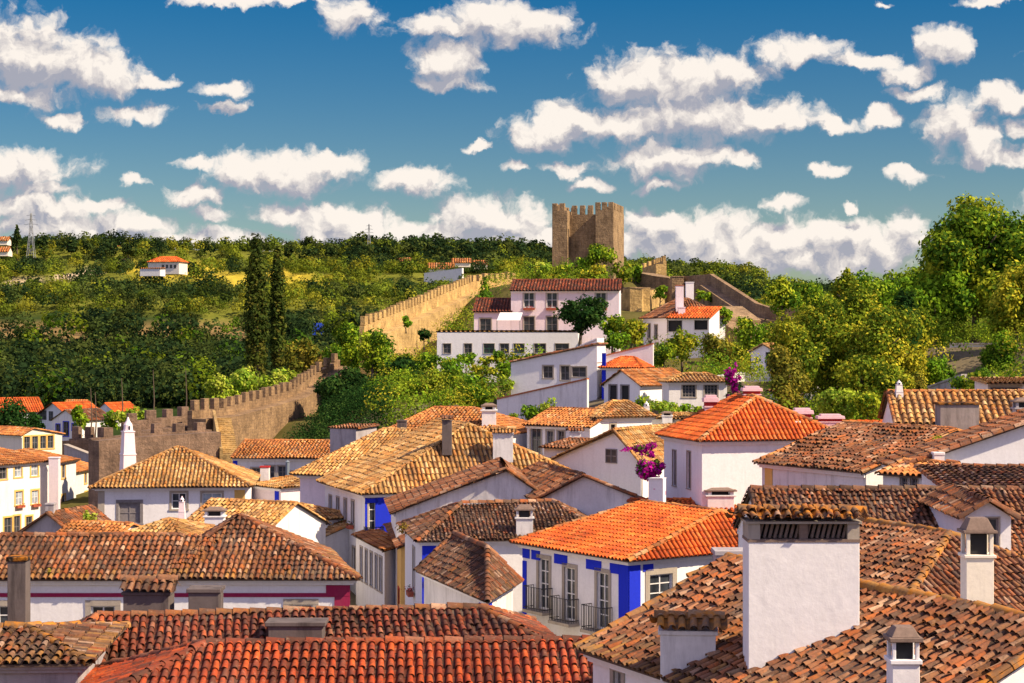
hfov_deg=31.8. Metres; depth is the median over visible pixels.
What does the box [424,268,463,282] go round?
garden wall
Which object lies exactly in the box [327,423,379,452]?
house
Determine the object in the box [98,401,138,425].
house
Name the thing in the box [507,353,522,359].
shrub
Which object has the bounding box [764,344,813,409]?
tree
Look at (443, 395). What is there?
shrub
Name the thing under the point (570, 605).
door
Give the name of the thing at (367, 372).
tree
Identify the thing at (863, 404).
shrub
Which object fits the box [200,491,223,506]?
window
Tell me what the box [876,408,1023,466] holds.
house
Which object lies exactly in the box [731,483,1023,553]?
house
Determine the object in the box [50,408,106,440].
house
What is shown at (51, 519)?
house
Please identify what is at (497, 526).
house
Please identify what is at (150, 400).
cypress
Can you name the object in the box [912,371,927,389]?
shrub
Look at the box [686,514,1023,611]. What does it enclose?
house
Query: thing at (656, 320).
house
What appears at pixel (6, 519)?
window
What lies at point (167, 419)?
city wall
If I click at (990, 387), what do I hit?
window
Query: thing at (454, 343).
house
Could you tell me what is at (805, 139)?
sky
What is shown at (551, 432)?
window
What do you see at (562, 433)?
window
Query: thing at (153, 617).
house
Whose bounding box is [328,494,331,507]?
window
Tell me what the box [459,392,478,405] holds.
shrub
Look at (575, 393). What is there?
garden wall
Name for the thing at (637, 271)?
shrub
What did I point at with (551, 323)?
window
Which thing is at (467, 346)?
window
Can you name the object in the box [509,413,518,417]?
shrub
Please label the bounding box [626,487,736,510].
house
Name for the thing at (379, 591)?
window
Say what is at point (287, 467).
metal flue
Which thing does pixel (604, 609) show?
door
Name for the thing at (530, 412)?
shrub
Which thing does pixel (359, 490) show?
house
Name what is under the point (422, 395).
shrub
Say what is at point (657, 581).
window
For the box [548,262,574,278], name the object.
shrub
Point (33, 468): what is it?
window
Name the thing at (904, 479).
window
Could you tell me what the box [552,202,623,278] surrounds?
castle tower
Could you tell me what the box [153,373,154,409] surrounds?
bare pole
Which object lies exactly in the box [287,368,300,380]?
tree
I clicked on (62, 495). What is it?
door
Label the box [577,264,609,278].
shrub
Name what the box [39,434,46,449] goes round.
window
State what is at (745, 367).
hill bushes
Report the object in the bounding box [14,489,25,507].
window
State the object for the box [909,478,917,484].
window
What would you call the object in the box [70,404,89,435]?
tree
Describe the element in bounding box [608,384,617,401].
door
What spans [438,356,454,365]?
shrub
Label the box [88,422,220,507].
city wall
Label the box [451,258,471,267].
house
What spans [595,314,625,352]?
tree
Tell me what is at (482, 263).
house
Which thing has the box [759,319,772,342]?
tree
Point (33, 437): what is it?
window
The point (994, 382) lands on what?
house
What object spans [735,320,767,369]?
tree
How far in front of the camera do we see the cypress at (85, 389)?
399.48 m
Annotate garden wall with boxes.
[63,444,87,461]
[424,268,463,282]
[497,378,588,419]
[580,338,603,345]
[606,343,653,365]
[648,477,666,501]
[718,372,771,381]
[927,374,966,388]
[950,343,1002,347]
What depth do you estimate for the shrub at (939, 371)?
129.25 m
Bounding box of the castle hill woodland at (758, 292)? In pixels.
[667,266,984,314]
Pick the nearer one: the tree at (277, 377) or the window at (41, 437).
the window at (41, 437)
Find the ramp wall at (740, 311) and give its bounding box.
[721,306,760,342]
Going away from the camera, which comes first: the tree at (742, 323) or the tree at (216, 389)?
the tree at (742, 323)
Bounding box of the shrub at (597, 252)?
[587,243,617,264]
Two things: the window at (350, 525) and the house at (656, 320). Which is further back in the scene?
the house at (656, 320)
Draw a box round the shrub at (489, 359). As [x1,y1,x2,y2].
[477,355,496,376]
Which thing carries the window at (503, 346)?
in the house at (454, 343)
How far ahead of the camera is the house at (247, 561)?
64.26 m
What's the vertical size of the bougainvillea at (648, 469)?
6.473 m
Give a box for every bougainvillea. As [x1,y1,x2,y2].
[619,442,657,495]
[635,450,665,481]
[723,362,741,395]
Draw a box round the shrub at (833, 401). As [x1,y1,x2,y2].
[812,387,859,419]
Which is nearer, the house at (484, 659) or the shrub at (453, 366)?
the house at (484, 659)
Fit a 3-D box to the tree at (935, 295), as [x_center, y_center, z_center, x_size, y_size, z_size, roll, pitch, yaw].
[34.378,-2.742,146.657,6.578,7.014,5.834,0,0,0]
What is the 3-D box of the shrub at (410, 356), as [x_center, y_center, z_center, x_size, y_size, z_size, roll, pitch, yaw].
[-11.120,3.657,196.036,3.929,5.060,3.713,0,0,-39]
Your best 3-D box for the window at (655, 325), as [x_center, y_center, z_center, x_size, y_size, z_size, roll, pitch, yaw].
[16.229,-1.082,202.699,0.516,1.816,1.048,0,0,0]
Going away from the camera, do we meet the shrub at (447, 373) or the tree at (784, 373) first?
the tree at (784, 373)
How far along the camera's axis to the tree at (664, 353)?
171.53 m
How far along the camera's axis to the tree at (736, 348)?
177.36 m
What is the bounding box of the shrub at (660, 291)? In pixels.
[652,285,667,306]
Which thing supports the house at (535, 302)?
on the terrain
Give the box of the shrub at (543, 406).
[537,397,556,412]
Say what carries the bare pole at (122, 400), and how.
on the terrain
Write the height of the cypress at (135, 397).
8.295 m
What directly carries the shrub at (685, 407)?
on the terrain
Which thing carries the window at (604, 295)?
in the house at (535, 302)
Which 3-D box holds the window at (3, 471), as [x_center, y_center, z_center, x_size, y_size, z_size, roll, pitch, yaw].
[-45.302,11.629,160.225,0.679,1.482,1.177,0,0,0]
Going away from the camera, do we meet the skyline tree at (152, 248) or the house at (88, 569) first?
the house at (88, 569)
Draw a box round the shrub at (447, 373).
[422,369,451,385]
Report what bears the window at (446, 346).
in the house at (454, 343)
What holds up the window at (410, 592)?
in the house at (497, 526)
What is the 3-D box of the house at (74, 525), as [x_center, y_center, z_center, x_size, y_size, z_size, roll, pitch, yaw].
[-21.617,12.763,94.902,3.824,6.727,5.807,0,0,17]
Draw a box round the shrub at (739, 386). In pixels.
[725,382,742,397]
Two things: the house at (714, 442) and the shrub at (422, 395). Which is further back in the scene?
the shrub at (422, 395)
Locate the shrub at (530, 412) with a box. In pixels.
[518,404,540,420]
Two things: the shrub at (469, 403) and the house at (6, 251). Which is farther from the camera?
the house at (6, 251)
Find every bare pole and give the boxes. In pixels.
[90,388,91,426]
[95,393,96,436]
[120,378,122,434]
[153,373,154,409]
[185,368,186,406]
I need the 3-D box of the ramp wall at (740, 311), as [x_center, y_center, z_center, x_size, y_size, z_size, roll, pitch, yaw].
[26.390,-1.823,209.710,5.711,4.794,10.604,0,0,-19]
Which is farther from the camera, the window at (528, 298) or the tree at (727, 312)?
the tree at (727, 312)
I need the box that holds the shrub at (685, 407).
[677,403,694,411]
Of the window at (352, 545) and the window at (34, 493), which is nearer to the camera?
the window at (352, 545)
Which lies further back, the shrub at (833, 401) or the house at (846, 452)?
the shrub at (833, 401)
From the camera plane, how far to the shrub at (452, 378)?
167.41 m
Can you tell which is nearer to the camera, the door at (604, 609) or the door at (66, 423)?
the door at (604, 609)
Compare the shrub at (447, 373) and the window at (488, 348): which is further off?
the window at (488, 348)
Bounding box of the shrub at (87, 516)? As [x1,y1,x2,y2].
[82,510,97,519]
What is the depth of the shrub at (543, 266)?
261.50 m
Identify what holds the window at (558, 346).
in the house at (454, 343)
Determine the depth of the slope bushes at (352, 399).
164.40 m
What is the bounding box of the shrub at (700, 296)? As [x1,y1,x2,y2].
[694,289,711,304]
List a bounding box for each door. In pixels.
[13,514,21,531]
[61,493,65,501]
[62,421,68,436]
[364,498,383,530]
[522,554,551,615]
[529,428,542,454]
[548,563,578,627]
[580,567,612,633]
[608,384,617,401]
[620,384,629,399]
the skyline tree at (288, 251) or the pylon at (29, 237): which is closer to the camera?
the pylon at (29, 237)
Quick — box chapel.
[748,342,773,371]
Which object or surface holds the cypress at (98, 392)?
on the terrain
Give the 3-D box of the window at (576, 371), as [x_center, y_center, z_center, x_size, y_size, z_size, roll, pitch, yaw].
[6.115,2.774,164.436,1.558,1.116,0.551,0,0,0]
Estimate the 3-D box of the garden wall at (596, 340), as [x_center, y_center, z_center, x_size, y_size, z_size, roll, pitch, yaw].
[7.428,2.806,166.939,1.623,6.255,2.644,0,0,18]
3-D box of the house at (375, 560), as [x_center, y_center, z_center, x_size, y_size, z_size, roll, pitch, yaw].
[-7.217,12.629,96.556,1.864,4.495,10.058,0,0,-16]
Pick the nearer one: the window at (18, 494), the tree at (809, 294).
the window at (18, 494)
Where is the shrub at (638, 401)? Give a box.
[634,395,654,411]
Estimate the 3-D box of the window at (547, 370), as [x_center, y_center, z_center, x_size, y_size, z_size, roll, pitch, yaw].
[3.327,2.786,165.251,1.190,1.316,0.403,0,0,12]
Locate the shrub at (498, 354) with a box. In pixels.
[492,349,507,380]
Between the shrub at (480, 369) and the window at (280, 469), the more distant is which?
the shrub at (480, 369)
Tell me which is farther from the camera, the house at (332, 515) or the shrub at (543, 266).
the shrub at (543, 266)
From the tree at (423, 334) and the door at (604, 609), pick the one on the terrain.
the tree at (423, 334)
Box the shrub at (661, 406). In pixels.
[650,399,680,413]
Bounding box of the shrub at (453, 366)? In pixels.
[440,360,465,378]
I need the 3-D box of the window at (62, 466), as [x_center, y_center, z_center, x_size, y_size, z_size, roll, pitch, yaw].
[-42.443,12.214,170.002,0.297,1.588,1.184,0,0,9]
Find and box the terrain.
[0,246,1023,605]
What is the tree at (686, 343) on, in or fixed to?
on the terrain
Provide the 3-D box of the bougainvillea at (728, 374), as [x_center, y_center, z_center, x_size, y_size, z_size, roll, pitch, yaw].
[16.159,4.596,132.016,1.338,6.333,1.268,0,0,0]
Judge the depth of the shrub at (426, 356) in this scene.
177.57 m
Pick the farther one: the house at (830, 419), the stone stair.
the stone stair
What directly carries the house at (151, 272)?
on the terrain
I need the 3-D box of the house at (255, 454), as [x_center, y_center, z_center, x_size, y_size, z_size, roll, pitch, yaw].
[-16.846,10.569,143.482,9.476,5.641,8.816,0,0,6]
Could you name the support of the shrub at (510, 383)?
on the terrain
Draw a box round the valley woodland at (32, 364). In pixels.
[0,302,384,407]
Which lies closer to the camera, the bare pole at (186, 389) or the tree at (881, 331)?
the tree at (881, 331)
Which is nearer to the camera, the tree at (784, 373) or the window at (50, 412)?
the tree at (784, 373)
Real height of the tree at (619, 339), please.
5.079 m
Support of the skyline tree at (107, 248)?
on the terrain
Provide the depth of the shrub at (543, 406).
130.75 m
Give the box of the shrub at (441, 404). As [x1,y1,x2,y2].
[429,401,452,406]
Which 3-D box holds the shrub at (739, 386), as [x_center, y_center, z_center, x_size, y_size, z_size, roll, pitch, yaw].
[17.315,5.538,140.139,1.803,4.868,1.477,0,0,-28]
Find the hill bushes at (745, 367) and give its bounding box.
[359,257,1022,428]
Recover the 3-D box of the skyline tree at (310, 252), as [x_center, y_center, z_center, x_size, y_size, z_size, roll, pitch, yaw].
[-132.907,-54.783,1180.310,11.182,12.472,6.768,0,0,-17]
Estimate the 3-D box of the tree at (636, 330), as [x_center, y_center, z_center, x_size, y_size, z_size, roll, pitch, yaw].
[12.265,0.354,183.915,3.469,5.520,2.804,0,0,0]
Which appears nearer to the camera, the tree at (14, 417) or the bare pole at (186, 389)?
the tree at (14, 417)
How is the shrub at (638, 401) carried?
on the terrain
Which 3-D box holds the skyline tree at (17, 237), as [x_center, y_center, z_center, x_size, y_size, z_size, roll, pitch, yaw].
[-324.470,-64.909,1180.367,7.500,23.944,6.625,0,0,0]
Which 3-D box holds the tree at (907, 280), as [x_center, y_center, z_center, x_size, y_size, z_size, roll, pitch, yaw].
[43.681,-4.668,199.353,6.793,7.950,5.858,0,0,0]
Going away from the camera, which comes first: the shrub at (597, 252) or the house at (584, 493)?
the house at (584, 493)
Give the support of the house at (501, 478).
on the terrain
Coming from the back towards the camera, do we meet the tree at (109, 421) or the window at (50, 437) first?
the tree at (109, 421)
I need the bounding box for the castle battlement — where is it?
[642,256,666,275]
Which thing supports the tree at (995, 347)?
on the terrain
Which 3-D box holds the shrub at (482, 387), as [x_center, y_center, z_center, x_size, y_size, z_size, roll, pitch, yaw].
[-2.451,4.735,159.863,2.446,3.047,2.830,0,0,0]
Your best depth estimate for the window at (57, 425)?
299.42 m
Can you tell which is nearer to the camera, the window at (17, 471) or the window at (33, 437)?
the window at (17, 471)
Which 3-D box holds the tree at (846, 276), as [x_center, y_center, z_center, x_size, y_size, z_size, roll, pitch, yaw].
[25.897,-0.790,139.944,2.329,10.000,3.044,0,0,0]
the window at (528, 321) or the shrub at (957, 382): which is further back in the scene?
the window at (528, 321)
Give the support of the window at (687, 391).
in the house at (692, 388)
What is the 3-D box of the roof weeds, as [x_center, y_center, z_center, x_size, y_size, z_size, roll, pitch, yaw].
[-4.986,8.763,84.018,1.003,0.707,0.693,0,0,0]
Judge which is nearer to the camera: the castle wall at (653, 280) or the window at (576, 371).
the window at (576, 371)
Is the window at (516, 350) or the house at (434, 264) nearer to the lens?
the window at (516, 350)
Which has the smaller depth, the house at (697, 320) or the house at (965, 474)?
the house at (965, 474)
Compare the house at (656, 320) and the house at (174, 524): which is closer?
the house at (174, 524)
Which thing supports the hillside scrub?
on the terrain
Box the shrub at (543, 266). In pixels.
[526,261,551,278]
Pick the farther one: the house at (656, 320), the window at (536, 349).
the house at (656, 320)
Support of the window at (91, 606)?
in the house at (88, 569)
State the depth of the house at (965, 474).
62.02 m
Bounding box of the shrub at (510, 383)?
[496,374,514,395]
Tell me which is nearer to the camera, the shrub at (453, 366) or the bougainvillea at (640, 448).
the bougainvillea at (640, 448)
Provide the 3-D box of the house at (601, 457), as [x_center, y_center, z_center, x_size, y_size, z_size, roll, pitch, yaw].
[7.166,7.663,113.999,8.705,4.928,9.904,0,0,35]
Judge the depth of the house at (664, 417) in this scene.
127.52 m
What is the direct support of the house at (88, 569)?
on the terrain
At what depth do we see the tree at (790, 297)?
184.78 m
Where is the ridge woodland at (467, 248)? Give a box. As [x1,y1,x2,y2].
[342,231,627,273]
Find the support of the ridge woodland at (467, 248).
on the terrain
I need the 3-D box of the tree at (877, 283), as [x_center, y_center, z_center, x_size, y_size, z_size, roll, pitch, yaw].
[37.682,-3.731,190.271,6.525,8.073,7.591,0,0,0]
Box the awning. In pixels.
[497,313,521,320]
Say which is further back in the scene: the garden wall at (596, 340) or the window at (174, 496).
the garden wall at (596, 340)
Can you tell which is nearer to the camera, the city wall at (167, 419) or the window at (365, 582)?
the window at (365, 582)
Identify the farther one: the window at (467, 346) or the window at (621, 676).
the window at (467, 346)
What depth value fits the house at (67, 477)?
170.94 m
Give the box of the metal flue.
[285,460,289,474]
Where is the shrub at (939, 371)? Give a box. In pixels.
[922,355,956,387]
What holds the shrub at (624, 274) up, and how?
on the terrain
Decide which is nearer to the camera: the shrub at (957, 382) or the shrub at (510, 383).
the shrub at (957, 382)
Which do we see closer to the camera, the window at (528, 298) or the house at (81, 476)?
the house at (81, 476)
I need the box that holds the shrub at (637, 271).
[631,265,642,282]
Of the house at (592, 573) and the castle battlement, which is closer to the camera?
the house at (592, 573)
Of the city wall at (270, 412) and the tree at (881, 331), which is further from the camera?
the city wall at (270, 412)
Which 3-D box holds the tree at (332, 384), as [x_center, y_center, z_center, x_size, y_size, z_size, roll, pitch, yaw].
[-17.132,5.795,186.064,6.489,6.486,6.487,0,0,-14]
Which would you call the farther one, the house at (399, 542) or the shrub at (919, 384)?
the shrub at (919, 384)
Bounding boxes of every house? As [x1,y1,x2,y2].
[0,236,11,245]
[0,246,12,256]
[0,397,43,414]
[0,425,65,454]
[0,447,60,532]
[0,531,223,622]
[0,555,130,682]
[16,448,80,502]
[17,503,111,531]
[37,401,97,429]
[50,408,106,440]
[56,519,140,531]
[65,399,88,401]
[76,460,87,494]
[80,574,555,661]
[80,634,592,682]
[87,417,260,524]
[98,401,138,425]
[123,517,215,534]
[139,267,164,276]
[147,256,188,274]
[162,513,362,609]
[178,496,331,545]
[229,438,329,479]
[252,466,299,501]
[289,427,414,506]
[299,502,342,526]
[316,415,568,594]
[326,519,347,563]
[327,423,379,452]
[351,528,394,605]
[382,522,404,604]
[384,457,538,604]
[387,403,526,447]
[396,498,587,612]
[413,530,523,610]
[427,262,454,271]
[436,330,578,382]
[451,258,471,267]
[472,260,487,269]
[472,297,511,329]
[509,278,622,353]
[509,342,607,400]
[509,499,737,635]
[521,461,644,515]
[522,406,619,454]
[538,437,590,457]
[550,423,671,497]
[572,503,1023,682]
[589,399,657,432]
[597,353,654,398]
[600,367,681,409]
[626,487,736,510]
[638,282,726,355]
[643,401,694,423]
[654,386,827,506]
[657,372,726,411]
[666,306,721,357]
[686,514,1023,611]
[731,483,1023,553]
[752,402,981,485]
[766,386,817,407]
[793,408,882,425]
[874,457,960,485]
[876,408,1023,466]
[877,380,1023,424]
[913,463,1023,485]
[969,376,1023,389]
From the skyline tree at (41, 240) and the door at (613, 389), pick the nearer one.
the door at (613, 389)
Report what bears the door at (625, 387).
in the house at (631, 384)
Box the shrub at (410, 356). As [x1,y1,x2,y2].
[392,352,420,362]
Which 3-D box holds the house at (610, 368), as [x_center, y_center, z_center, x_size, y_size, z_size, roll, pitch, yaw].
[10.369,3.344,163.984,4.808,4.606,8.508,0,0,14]
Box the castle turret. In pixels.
[670,276,683,299]
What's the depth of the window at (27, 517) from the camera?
163.31 m
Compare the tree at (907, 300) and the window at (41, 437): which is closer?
the tree at (907, 300)
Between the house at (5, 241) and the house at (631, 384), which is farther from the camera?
the house at (5, 241)
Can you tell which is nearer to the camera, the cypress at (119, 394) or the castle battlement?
the castle battlement
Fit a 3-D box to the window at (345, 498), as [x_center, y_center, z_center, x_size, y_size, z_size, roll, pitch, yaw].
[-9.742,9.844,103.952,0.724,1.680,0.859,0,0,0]
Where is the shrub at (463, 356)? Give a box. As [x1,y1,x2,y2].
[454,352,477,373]
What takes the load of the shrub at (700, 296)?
on the terrain
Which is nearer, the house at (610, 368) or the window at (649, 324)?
the house at (610, 368)
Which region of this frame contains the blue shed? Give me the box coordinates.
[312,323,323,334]
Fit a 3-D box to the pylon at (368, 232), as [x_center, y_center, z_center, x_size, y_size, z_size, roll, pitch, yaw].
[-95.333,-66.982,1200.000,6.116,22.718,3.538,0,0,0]
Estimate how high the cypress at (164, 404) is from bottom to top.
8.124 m
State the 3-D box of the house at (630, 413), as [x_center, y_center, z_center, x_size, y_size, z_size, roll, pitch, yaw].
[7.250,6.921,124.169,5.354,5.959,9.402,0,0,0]
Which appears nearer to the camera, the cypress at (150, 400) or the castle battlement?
the castle battlement
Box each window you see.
[0,467,8,480]
[0,600,6,622]
[3,515,13,531]
[13,466,23,478]
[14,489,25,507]
[23,435,30,447]
[25,514,33,525]
[30,465,39,477]
[30,488,40,506]
[31,435,39,449]
[39,410,46,419]
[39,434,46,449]
[47,434,54,449]
[49,411,52,420]
[55,423,60,431]
[61,464,66,479]
[85,600,120,616]
[116,500,143,524]
[169,491,188,510]
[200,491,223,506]
[250,467,259,479]
[264,465,275,477]
[276,465,285,476]
[283,599,318,606]
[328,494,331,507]
[336,495,339,509]
[337,497,346,522]
[346,499,354,528]
[352,545,355,569]
[359,545,362,581]
[364,547,367,584]
[369,550,372,587]
[374,552,377,590]
[378,555,382,593]
[401,545,414,596]
[442,343,451,353]
[464,343,471,353]
[479,317,491,329]
[483,343,494,353]
[500,343,509,353]
[513,343,524,353]
[522,293,535,309]
[523,316,534,329]
[534,343,545,353]
[542,365,553,378]
[545,293,557,309]
[545,429,554,443]
[546,316,557,329]
[555,343,568,350]
[556,429,565,440]
[559,365,570,380]
[570,366,587,377]
[595,293,607,309]
[605,449,616,463]
[609,423,616,429]
[609,668,624,682]
[645,567,676,601]
[647,323,650,338]
[654,324,657,339]
[668,320,681,331]
[671,449,676,486]
[681,385,696,397]
[685,450,690,489]
[694,320,707,329]
[703,384,718,397]
[899,477,907,485]
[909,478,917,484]
[985,516,999,545]
[988,385,1021,389]
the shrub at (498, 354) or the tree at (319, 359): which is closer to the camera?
the shrub at (498, 354)
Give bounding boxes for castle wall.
[621,287,666,311]
[631,272,669,301]
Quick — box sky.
[0,0,1023,283]
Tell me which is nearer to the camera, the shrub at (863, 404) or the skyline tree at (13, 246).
the shrub at (863, 404)
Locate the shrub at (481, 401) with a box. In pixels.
[456,372,494,407]
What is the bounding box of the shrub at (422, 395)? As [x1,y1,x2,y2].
[417,392,437,402]
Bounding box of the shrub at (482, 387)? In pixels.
[477,378,497,398]
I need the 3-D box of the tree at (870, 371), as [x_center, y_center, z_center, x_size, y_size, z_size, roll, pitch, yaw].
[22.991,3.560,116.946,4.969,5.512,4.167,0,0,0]
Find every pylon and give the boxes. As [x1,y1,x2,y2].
[24,213,37,257]
[365,224,372,244]
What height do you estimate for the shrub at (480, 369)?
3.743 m
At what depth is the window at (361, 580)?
97.40 m
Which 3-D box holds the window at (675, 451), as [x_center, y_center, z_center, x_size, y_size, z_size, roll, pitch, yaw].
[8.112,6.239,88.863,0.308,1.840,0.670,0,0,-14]
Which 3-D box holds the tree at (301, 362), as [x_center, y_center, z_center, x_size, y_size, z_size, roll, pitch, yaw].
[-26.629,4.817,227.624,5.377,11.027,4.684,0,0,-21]
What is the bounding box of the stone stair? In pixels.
[213,410,236,462]
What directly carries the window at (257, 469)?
in the house at (255, 454)
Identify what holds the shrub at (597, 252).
on the terrain
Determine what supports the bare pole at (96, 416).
on the terrain
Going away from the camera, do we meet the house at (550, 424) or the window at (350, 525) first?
the window at (350, 525)
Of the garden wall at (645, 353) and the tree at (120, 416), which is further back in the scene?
the tree at (120, 416)
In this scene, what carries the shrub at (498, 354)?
on the terrain
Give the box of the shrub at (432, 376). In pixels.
[418,370,449,395]
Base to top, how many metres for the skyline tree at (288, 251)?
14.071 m
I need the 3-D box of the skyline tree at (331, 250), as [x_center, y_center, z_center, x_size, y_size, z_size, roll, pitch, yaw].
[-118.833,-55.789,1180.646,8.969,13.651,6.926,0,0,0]
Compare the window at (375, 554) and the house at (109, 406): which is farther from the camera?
the house at (109, 406)
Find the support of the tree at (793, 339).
on the terrain
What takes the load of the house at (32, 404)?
on the terrain
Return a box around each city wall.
[62,426,104,454]
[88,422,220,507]
[121,406,188,434]
[187,353,346,446]
[359,272,515,375]
[684,274,798,327]
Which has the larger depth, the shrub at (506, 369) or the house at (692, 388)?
the shrub at (506, 369)
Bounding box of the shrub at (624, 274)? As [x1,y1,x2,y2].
[610,261,633,286]
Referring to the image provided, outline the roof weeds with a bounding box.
[395,522,411,534]
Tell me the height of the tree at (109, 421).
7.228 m
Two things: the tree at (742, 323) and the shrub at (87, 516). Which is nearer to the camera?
the shrub at (87, 516)
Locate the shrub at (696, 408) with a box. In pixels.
[693,406,703,411]
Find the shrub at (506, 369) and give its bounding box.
[495,359,510,394]
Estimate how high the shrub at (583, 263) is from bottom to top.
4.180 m
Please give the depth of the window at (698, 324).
197.47 m
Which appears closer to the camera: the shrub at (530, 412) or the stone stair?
the shrub at (530, 412)
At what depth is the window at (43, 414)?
321.08 m
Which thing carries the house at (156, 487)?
on the terrain
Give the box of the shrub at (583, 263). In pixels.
[571,255,594,278]
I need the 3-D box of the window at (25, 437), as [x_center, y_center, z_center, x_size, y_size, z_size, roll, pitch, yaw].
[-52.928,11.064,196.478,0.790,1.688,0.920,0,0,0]
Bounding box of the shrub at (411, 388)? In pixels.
[390,378,415,398]
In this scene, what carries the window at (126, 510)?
in the house at (156, 487)
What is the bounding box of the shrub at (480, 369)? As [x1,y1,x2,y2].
[468,363,499,383]
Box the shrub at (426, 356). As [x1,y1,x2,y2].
[415,352,441,372]
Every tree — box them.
[0,396,45,428]
[5,238,20,253]
[12,224,21,260]
[22,412,44,428]
[34,235,49,259]
[64,238,77,256]
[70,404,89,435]
[81,238,92,254]
[98,241,117,254]
[100,410,125,428]
[111,406,145,423]
[119,243,136,257]
[146,247,158,255]
[202,373,240,404]
[229,365,259,394]
[255,368,289,389]
[283,247,293,256]
[283,336,319,373]
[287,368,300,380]
[301,249,317,256]
[312,350,331,367]
[313,366,374,411]
[319,343,345,365]
[324,246,337,256]
[335,322,361,371]
[356,328,395,378]
[361,341,378,377]
[371,355,425,380]
[374,352,399,376]
[390,368,420,398]
[402,315,412,333]
[417,328,432,349]
[474,276,493,300]
[553,293,610,345]
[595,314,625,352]
[604,330,631,352]
[615,318,647,347]
[654,341,677,367]
[663,325,701,371]
[698,333,734,373]
[719,305,733,330]
[728,342,750,366]
[734,316,756,337]
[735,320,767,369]
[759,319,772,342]
[763,273,805,320]
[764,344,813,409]
[766,310,822,394]
[791,293,866,400]
[792,279,833,323]
[825,281,884,419]
[828,267,858,300]
[829,354,904,419]
[830,304,928,390]
[834,268,899,312]
[877,373,915,401]
[883,264,924,310]
[884,285,925,369]
[899,264,979,346]
[910,304,937,368]
[913,191,1023,342]
[977,330,1018,370]
[985,254,1023,344]
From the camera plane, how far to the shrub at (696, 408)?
136.83 m
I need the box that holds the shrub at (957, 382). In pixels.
[948,365,993,388]
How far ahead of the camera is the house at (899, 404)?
89.65 m
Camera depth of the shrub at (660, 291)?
243.56 m
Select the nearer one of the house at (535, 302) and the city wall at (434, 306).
the house at (535, 302)
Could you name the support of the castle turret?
on the terrain
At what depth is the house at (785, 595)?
30.05 m
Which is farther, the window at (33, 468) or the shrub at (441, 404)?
the window at (33, 468)
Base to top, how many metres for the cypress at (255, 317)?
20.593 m
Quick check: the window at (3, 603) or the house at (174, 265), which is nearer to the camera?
the window at (3, 603)
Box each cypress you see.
[79,376,92,402]
[92,382,104,406]
[103,378,116,401]
[116,384,128,401]
[127,380,143,407]
[143,386,155,407]
[159,388,171,407]
[172,396,183,406]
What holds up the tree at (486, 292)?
on the terrain
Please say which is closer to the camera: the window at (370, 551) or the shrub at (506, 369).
the window at (370, 551)
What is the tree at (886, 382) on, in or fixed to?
on the terrain
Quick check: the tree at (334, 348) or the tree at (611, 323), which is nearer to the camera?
the tree at (611, 323)
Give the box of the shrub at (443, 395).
[437,388,456,402]
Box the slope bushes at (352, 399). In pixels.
[283,373,401,439]
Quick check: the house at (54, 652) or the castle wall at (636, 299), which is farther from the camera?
the castle wall at (636, 299)
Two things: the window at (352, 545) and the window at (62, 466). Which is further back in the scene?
the window at (62, 466)
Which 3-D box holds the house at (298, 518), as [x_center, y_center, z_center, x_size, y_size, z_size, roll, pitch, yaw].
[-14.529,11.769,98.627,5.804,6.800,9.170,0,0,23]
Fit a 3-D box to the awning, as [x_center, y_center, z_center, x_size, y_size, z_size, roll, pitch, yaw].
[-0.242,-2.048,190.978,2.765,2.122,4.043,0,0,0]
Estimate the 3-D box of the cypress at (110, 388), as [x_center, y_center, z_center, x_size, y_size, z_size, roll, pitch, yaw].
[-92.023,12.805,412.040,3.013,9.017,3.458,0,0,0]
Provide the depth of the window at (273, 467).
139.76 m
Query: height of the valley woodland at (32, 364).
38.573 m
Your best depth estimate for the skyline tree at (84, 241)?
1178.41 m
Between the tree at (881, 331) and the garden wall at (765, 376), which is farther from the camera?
the garden wall at (765, 376)
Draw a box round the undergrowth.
[760,296,1023,419]
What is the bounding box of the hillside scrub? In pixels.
[0,229,766,316]
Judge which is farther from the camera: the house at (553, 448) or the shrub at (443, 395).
the shrub at (443, 395)
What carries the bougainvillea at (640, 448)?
on the terrain
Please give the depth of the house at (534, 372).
164.96 m
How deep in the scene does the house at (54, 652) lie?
40.07 m
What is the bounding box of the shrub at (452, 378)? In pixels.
[443,373,471,392]
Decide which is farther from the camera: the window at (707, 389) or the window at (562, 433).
the window at (707, 389)
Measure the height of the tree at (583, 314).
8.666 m
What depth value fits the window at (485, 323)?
195.22 m
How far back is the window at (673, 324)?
198.78 m
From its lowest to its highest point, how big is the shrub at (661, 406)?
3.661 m
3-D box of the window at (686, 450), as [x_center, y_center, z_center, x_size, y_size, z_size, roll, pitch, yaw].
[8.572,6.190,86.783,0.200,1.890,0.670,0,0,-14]
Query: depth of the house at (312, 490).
112.21 m
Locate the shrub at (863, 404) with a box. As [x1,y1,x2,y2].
[850,391,881,419]

